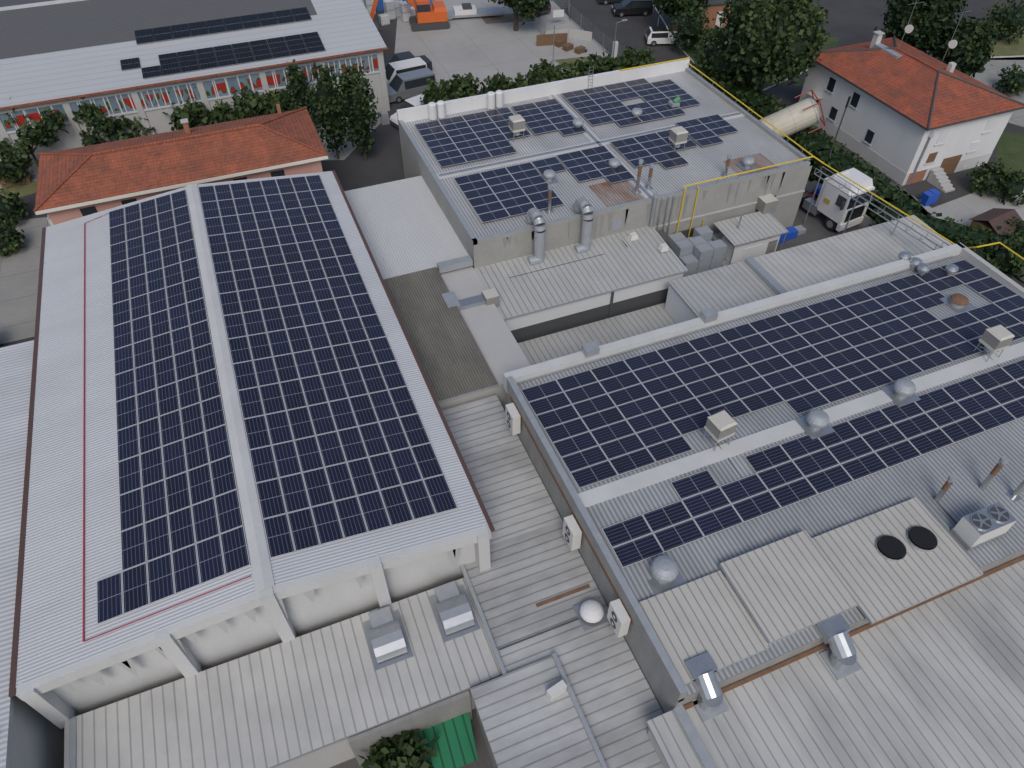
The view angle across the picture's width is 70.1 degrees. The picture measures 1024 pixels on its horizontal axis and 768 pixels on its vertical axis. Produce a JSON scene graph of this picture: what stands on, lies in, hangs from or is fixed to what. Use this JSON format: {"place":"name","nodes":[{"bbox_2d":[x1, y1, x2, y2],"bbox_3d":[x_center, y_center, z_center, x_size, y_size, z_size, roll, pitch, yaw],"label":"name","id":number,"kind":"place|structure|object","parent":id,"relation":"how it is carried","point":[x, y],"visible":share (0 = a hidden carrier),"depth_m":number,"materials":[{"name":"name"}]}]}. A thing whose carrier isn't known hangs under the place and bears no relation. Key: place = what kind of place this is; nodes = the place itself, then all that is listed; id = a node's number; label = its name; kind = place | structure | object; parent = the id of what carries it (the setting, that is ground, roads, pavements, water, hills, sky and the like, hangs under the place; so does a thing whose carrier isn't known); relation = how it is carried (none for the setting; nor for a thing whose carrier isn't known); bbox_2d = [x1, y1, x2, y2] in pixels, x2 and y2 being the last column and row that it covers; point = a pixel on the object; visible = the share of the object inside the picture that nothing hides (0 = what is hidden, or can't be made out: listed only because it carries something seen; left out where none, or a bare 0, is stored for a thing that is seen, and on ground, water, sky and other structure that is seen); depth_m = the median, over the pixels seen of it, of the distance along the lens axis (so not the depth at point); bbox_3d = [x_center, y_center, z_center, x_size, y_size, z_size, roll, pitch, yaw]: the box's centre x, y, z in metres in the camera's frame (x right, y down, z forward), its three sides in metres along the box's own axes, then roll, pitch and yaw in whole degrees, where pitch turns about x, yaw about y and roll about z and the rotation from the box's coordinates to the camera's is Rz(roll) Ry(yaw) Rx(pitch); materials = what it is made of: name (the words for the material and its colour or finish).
{"place":"outdoors","nodes":[
{"label":"outdoors","id":0,"kind":"place"},
{"bbox_2d":[0,174,37,187],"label":"path","id":1,"kind":"structure","parent":0,"point":[34,177],"depth_m":72.14,"materials":[{"name":"concrete"}]},
{"bbox_2d":[0,98,59,167],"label":"pollard tree","id":2,"kind":"object","parent":1,"relation":"on","point":[36,135],"visible":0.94,"depth_m":68.39,"materials":[{"name":"green plant"}]},
{"bbox_2d":[33,104,327,225],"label":"pink building","id":3,"kind":"structure","parent":0,"point":[75,183],"depth_m":58.53,"materials":[{"name":"tile"}]},
{"bbox_2d":[481,13,534,23],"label":"yard soil","id":4,"kind":"structure","parent":0,"point":[504,18],"depth_m":100.52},
{"bbox_2d":[8,0,1023,287],"bbox_3d":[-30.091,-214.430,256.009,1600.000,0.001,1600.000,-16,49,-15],"label":"ground","id":5,"kind":"structure","parent":0,"point":[852,22],"depth_m":93.81,"materials":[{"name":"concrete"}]},
{"bbox_2d":[0,220,24,256],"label":"tree","id":6,"kind":"object","parent":5,"relation":"on","point":[10,238],"visible":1,"depth_m":62.68,"materials":[{"name":"green plant"}]},
{"bbox_2d":[0,183,29,230],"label":"tree","id":7,"kind":"object","parent":5,"relation":"on","point":[10,209],"visible":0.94,"depth_m":65.70,"materials":[{"name":"green plant"}]},
{"bbox_2d":[0,158,33,186],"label":"tree","id":8,"kind":"object","parent":5,"relation":"on","point":[10,169],"visible":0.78,"depth_m":69.99,"materials":[{"name":"green plant"}]},
{"bbox_2d":[0,180,36,198],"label":"strip","id":9,"kind":"object","parent":5,"relation":"on","point":[26,189],"depth_m":70.64,"materials":[{"name":"green plant"}]},
{"bbox_2d":[0,217,50,343],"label":"pavement","id":10,"kind":"structure","parent":5,"relation":"on","point":[19,275],"depth_m":60.62,"materials":[{"name":"grey concrete"}]},
{"bbox_2d":[0,0,389,174],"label":"warehouse","id":11,"kind":"structure","parent":5,"relation":"on","point":[63,57],"depth_m":74.38,"materials":[{"name":"concrete"}]},
{"bbox_2d":[120,7,325,78],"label":"solar panels","id":12,"kind":"object","parent":11,"relation":"on","point":[278,47],"visible":1,"depth_m":75.34,"materials":[{"name":"blue glass"}]},
{"bbox_2d":[9,170,494,728],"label":"hall","id":13,"kind":"structure","parent":5,"relation":"on","point":[69,550],"depth_m":36.48,"materials":[{"name":"concrete"}]},
{"bbox_2d":[97,175,457,624],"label":"solar panels","id":14,"kind":"object","parent":13,"relation":"on","point":[347,394],"visible":1,"depth_m":41.54,"materials":[{"name":"blue glass"}]},
{"bbox_2d":[314,115,380,159],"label":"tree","id":15,"kind":"object","parent":5,"relation":"on","point":[346,151],"visible":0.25,"depth_m":76.20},
{"bbox_2d":[38,97,104,134],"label":"pollard tree","id":16,"kind":"object","parent":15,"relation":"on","point":[54,121],"visible":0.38,"depth_m":68.94,"materials":[{"name":"green plant"}]},
{"bbox_2d":[78,109,131,145],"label":"pollard tree","id":17,"kind":"object","parent":15,"relation":"on","point":[97,122],"visible":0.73,"depth_m":71.10,"materials":[{"name":"green plant"}]},
{"bbox_2d":[122,117,154,137],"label":"bush","id":18,"kind":"object","parent":15,"relation":"on","point":[136,131],"visible":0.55,"depth_m":73.03,"materials":[{"name":"green plant"}]},
{"bbox_2d":[162,96,215,130],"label":"bush","id":19,"kind":"object","parent":15,"relation":"on","point":[193,114],"visible":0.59,"depth_m":73.27,"materials":[{"name":"green plant"}]},
{"bbox_2d":[205,99,243,123],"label":"bush","id":20,"kind":"object","parent":15,"relation":"on","point":[220,110],"visible":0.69,"depth_m":74.58,"materials":[{"name":"green plant"}]},
{"bbox_2d":[226,85,270,120],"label":"bush","id":21,"kind":"object","parent":15,"relation":"on","point":[249,105],"visible":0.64,"depth_m":74.56,"materials":[{"name":"green plant"}]},
{"bbox_2d":[257,90,289,115],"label":"bush","id":22,"kind":"object","parent":15,"relation":"on","point":[275,98],"visible":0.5,"depth_m":75.30,"materials":[{"name":"green plant"}]},
{"bbox_2d":[280,59,316,122],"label":"column tree","id":23,"kind":"object","parent":15,"relation":"on","point":[296,96],"visible":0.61,"depth_m":73.63,"materials":[{"name":"green plant"}]},
{"bbox_2d":[306,60,349,158],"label":"column tree","id":24,"kind":"object","parent":15,"relation":"on","point":[324,99],"visible":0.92,"depth_m":69.80,"materials":[{"name":"green plant"}]},
{"bbox_2d":[335,63,380,160],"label":"column tree","id":25,"kind":"object","parent":5,"relation":"on","point":[362,118],"visible":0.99,"depth_m":69.61,"materials":[{"name":"green plant"}]},
{"bbox_2d":[358,729,439,767],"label":"round tree","id":26,"kind":"object","parent":5,"relation":"on","point":[392,752],"visible":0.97,"depth_m":33.68,"materials":[{"name":"green plant"}]},
{"bbox_2d":[385,57,426,84],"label":"white van","id":27,"kind":"object","parent":5,"relation":"on","point":[392,69],"visible":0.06,"depth_m":84.77,"materials":[{"name":"white metal"}]},
{"bbox_2d":[390,94,424,127],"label":"white van","id":28,"kind":"object","parent":5,"relation":"on","point":[411,102],"visible":0.07,"depth_m":78.48,"materials":[{"name":"white metal"}]},
{"bbox_2d":[384,51,431,69],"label":"vehicle","id":29,"kind":"object","parent":5,"relation":"on","point":[403,56],"visible":0.17,"depth_m":87.26,"materials":[{"name":"grey metal"}]},
{"bbox_2d":[330,708,493,767],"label":"courtyard","id":30,"kind":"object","parent":5,"relation":"on","point":[484,759],"depth_m":35.54,"materials":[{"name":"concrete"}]},
{"bbox_2d":[348,691,477,767],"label":"courtyard net","id":31,"kind":"object","parent":30,"relation":"on","point":[448,721],"visible":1,"depth_m":34.55,"materials":[{"name":"green fabric"}]},
{"bbox_2d":[387,67,436,102],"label":"silver van","id":32,"kind":"object","parent":5,"relation":"on","point":[404,85],"visible":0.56,"depth_m":82.79,"materials":[{"name":"grey metal"}]},
{"bbox_2d":[419,78,454,104],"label":"bush","id":33,"kind":"object","parent":5,"relation":"on","point":[432,92],"visible":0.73,"depth_m":76.67,"materials":[{"name":"green plant"}]},
{"bbox_2d":[445,72,481,100],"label":"bush","id":34,"kind":"object","parent":5,"relation":"on","point":[462,86],"visible":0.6,"depth_m":76.56,"materials":[{"name":"green plant"}]},
{"bbox_2d":[0,176,952,767],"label":"roofs","id":35,"kind":"structure","parent":5,"relation":"on","point":[316,698],"depth_m":37.18,"materials":[{"name":"metal"}]},
{"bbox_2d":[64,95,1015,690],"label":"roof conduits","id":36,"kind":"object","parent":35,"relation":"on","point":[126,665],"visible":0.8,"depth_m":49.08,"materials":[{"name":"grey metal"}]},
{"bbox_2d":[362,65,1023,721],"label":"roof equipment","id":37,"kind":"object","parent":35,"relation":"on","point":[386,635],"visible":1,"depth_m":36.74,"materials":[{"name":"silver metal"}]},
{"bbox_2d":[477,69,517,94],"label":"bush","id":38,"kind":"object","parent":5,"relation":"on","point":[495,83],"visible":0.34,"depth_m":77.91,"materials":[{"name":"green plant"}]},
{"bbox_2d":[395,0,611,90],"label":"yard concrete","id":39,"kind":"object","parent":5,"relation":"on","point":[480,48],"visible":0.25,"depth_m":94.23,"materials":[{"name":"grey concrete"}]},
{"bbox_2d":[370,0,449,31],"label":"excavator","id":40,"kind":"object","parent":39,"relation":"on","point":[429,17],"visible":0.95,"depth_m":96.71,"materials":[{"name":"orange metal"}]},
{"bbox_2d":[488,0,551,30],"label":"tree","id":41,"kind":"object","parent":39,"relation":"on","point":[530,9],"visible":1,"depth_m":93.43,"materials":[{"name":"green plant"}]},
{"bbox_2d":[538,2,550,13],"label":"black car","id":42,"kind":"object","parent":39,"relation":"on","point":[548,9],"visible":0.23,"depth_m":100.67,"materials":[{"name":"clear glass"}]},
{"bbox_2d":[555,55,602,68],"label":"dry yard grass","id":43,"kind":"structure","parent":39,"relation":"on","point":[562,61],"depth_m":91.05,"materials":[{"name":"green plant"}]},
{"bbox_2d":[0,0,1021,347],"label":"pavement","id":44,"kind":"structure","parent":5,"relation":"on","point":[558,38],"depth_m":93.60,"materials":[{"name":"grey concrete"}]},
{"bbox_2d":[507,72,531,87],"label":"bush","id":45,"kind":"object","parent":5,"relation":"on","point":[519,81],"visible":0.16,"depth_m":78.48,"materials":[{"name":"green plant"}]},
{"bbox_2d":[523,58,558,85],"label":"bush","id":46,"kind":"object","parent":5,"relation":"on","point":[538,74],"visible":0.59,"depth_m":78.68,"materials":[{"name":"green plant"}]},
{"bbox_2d":[547,62,579,81],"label":"bush","id":47,"kind":"object","parent":5,"relation":"on","point":[567,74],"visible":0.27,"depth_m":78.97,"materials":[{"name":"green plant"}]},
{"bbox_2d":[568,49,600,76],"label":"bush","id":48,"kind":"object","parent":5,"relation":"on","point":[580,64],"visible":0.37,"depth_m":80.00,"materials":[{"name":"green plant"}]},
{"bbox_2d":[584,47,620,73],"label":"bush","id":49,"kind":"object","parent":5,"relation":"on","point":[608,63],"visible":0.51,"depth_m":80.52,"materials":[{"name":"green plant"}]},
{"bbox_2d":[396,58,813,267],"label":"building","id":50,"kind":"structure","parent":5,"relation":"on","point":[762,144],"depth_m":62.03,"materials":[{"name":"concrete"}]},
{"bbox_2d":[414,78,737,222],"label":"solar panels","id":51,"kind":"object","parent":50,"relation":"on","point":[502,193],"visible":0.97,"depth_m":64.39,"materials":[{"name":"blue glass"}]},
{"bbox_2d":[598,0,622,4],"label":"black car","id":52,"kind":"object","parent":5,"relation":"on","point":[605,2],"visible":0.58,"depth_m":103.63,"materials":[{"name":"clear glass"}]},
{"bbox_2d":[615,52,639,68],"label":"bush","id":53,"kind":"object","parent":5,"relation":"on","point":[623,65],"visible":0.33,"depth_m":82.23,"materials":[{"name":"green plant"}]},
{"bbox_2d":[611,0,652,17],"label":"black car","id":54,"kind":"object","parent":5,"relation":"on","point":[631,7],"visible":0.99,"depth_m":100.20,"materials":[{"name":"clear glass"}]},
{"bbox_2d":[620,45,655,67],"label":"bush","id":55,"kind":"object","parent":5,"relation":"on","point":[645,57],"visible":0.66,"depth_m":82.00,"materials":[{"name":"green plant"}]},
{"bbox_2d":[645,26,683,46],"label":"van","id":56,"kind":"object","parent":5,"relation":"on","point":[654,35],"visible":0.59,"depth_m":93.39,"materials":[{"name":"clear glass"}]},
{"bbox_2d":[652,0,712,31],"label":"tree","id":57,"kind":"object","parent":5,"relation":"on","point":[672,7],"visible":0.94,"depth_m":93.23,"materials":[{"name":"green plant"}]},
{"bbox_2d":[668,1,714,55],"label":"tree","id":58,"kind":"object","parent":5,"relation":"on","point":[689,30],"visible":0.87,"depth_m":89.73,"materials":[{"name":"green plant"}]},
{"bbox_2d":[690,22,760,91],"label":"weeping tree","id":59,"kind":"object","parent":5,"relation":"on","point":[713,66],"visible":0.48,"depth_m":79.53,"materials":[{"name":"green plant"}]},
{"bbox_2d":[662,8,839,88],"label":"road verge","id":60,"kind":"structure","parent":5,"relation":"on","point":[831,42],"depth_m":94.01,"materials":[{"name":"green plant"}]},
{"bbox_2d":[479,5,1023,89],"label":"kerbs","id":61,"kind":"structure","parent":5,"relation":"on","point":[686,54],"depth_m":91.61,"materials":[{"name":"concrete"}]},
{"bbox_2d":[503,243,1023,712],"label":"hall","id":62,"kind":"structure","parent":5,"relation":"on","point":[970,463],"depth_m":38.80,"materials":[{"name":"concrete"}]},
{"bbox_2d":[521,259,1023,567],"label":"solar panels","id":63,"kind":"object","parent":62,"relation":"on","point":[661,402],"visible":0.98,"depth_m":42.76,"materials":[{"name":"blue glass"}]},
{"bbox_2d":[713,0,830,91],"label":"tree","id":64,"kind":"object","parent":5,"relation":"on","point":[774,40],"visible":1,"depth_m":73.16,"materials":[{"name":"green plant"}]},
{"bbox_2d":[713,78,924,225],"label":"house hedge","id":65,"kind":"object","parent":5,"relation":"on","point":[817,144],"depth_m":69.93,"materials":[{"name":"green plant"}]},
{"bbox_2d":[619,57,1023,259],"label":"yellow pipe","id":66,"kind":"object","parent":5,"relation":"on","point":[867,221],"visible":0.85,"depth_m":60.07,"materials":[{"name":"yellow metal"}]},
{"bbox_2d":[775,179,931,251],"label":"truck yard","id":67,"kind":"structure","parent":5,"relation":"on","point":[816,230],"depth_m":66.15,"materials":[{"name":"concrete"}]},
{"bbox_2d":[657,194,806,276],"bbox_3d":[19.245,-12.039,61.239,16.372,4.300,5.100,-16,49,-15],"label":"hvac equipment","id":68,"kind":"object","parent":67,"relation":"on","point":[763,231],"visible":0.76,"depth_m":60.69,"materials":[{"name":"white metal"}]},
{"bbox_2d":[759,90,850,156],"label":"storage tank","id":69,"kind":"object","parent":67,"relation":"on","point":[796,117],"visible":0.85,"depth_m":69.62,"materials":[{"name":"grey metal"}]},
{"bbox_2d":[799,168,876,231],"bbox_3d":[28.579,-17.855,66.226,4.062,5.062,7.812,-22,50,-19],"label":"truck tractor","id":70,"kind":"object","parent":67,"relation":"on","point":[834,205],"visible":0.83,"depth_m":64.30,"materials":[{"name":"white painted metal"},{"name":"dark glass"},{"name":"black rubber"}]},
{"bbox_2d":[798,1,1023,192],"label":"house","id":71,"kind":"structure","parent":5,"relation":"on","point":[906,99],"depth_m":71.14,"materials":[{"name":"white paint"}]},
{"bbox_2d":[873,0,968,54],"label":"dark tree","id":72,"kind":"object","parent":5,"relation":"on","point":[930,22],"visible":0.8,"depth_m":80.11,"materials":[{"name":"green plant"}]},
{"bbox_2d":[929,16,996,77],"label":"dark tree","id":73,"kind":"object","parent":5,"relation":"on","point":[969,54],"visible":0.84,"depth_m":78.84,"materials":[{"name":"green plant"}]},
{"bbox_2d":[903,185,1023,225],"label":"house drive","id":74,"kind":"structure","parent":5,"relation":"on","point":[967,207],"depth_m":68.61,"materials":[{"name":"concrete"}]},
{"bbox_2d":[918,212,1023,259],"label":"garden hedge","id":75,"kind":"object","parent":5,"relation":"on","point":[950,229],"visible":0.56,"depth_m":62.31,"materials":[{"name":"green plant"}]},
{"bbox_2d":[951,232,1003,270],"bbox_3d":[38.000,-10.753,61.017,4.634,3.486,5.054,-16,49,-15],"label":"bush","id":76,"kind":"object","parent":5,"relation":"on","point":[977,251],"visible":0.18,"depth_m":60.22,"materials":[{"name":"green plant"}]},
{"bbox_2d":[967,157,1011,196],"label":"bush","id":77,"kind":"object","parent":5,"relation":"on","point":[985,180],"visible":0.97,"depth_m":68.91,"materials":[{"name":"green plant"}]},
{"bbox_2d":[980,233,1023,278],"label":"bush","id":78,"kind":"object","parent":5,"relation":"on","point":[1010,262],"visible":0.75,"depth_m":59.72,"materials":[{"name":"green plant"}]},
{"bbox_2d":[990,168,1023,205],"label":"bush","id":79,"kind":"object","parent":5,"relation":"on","point":[1014,185],"visible":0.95,"depth_m":68.03,"materials":[{"name":"green plant"}]},
{"bbox_2d":[990,27,1023,59],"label":"lawn","id":80,"kind":"structure","parent":5,"relation":"on","point":[1003,47],"depth_m":93.80,"materials":[{"name":"green plant"}]},
{"bbox_2d":[983,0,1023,43],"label":"tree","id":81,"kind":"object","parent":80,"relation":"on","point":[1008,21],"visible":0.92,"depth_m":92.98,"materials":[{"name":"green plant"}]},
{"bbox_2d":[992,62,1023,95],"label":"bush","id":82,"kind":"object","parent":5,"relation":"on","point":[1011,81],"visible":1,"depth_m":83.35,"materials":[{"name":"green plant"}]},
{"bbox_2d":[993,216,1023,238],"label":"bush","id":83,"kind":"object","parent":5,"relation":"on","point":[1018,232],"visible":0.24,"depth_m":62.40,"materials":[{"name":"green plant"}]},
{"bbox_2d":[995,132,1023,173],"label":"house lawn","id":84,"kind":"structure","parent":5,"relation":"on","point":[1010,149],"depth_m":75.63,"materials":[{"name":"green plant"}]},
{"bbox_2d":[638,497,1023,767],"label":"roofs","id":85,"kind":"structure","parent":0,"point":[936,680],"depth_m":33.23,"materials":[{"name":"metal"}]},
{"bbox_2d":[970,57,1023,126],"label":"paving","id":86,"kind":"structure","parent":0,"point":[989,76],"depth_m":87.91,"materials":[{"name":"grey concrete"}]},
{"label":"house lawn","id":87,"kind":"structure","parent":0,"visible":0},
{"bbox_2d":[1013,270,1023,282],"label":"grey car","id":88,"kind":"object","parent":87,"relation":"on","point":[1022,278],"visible":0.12,"depth_m":60.62,"materials":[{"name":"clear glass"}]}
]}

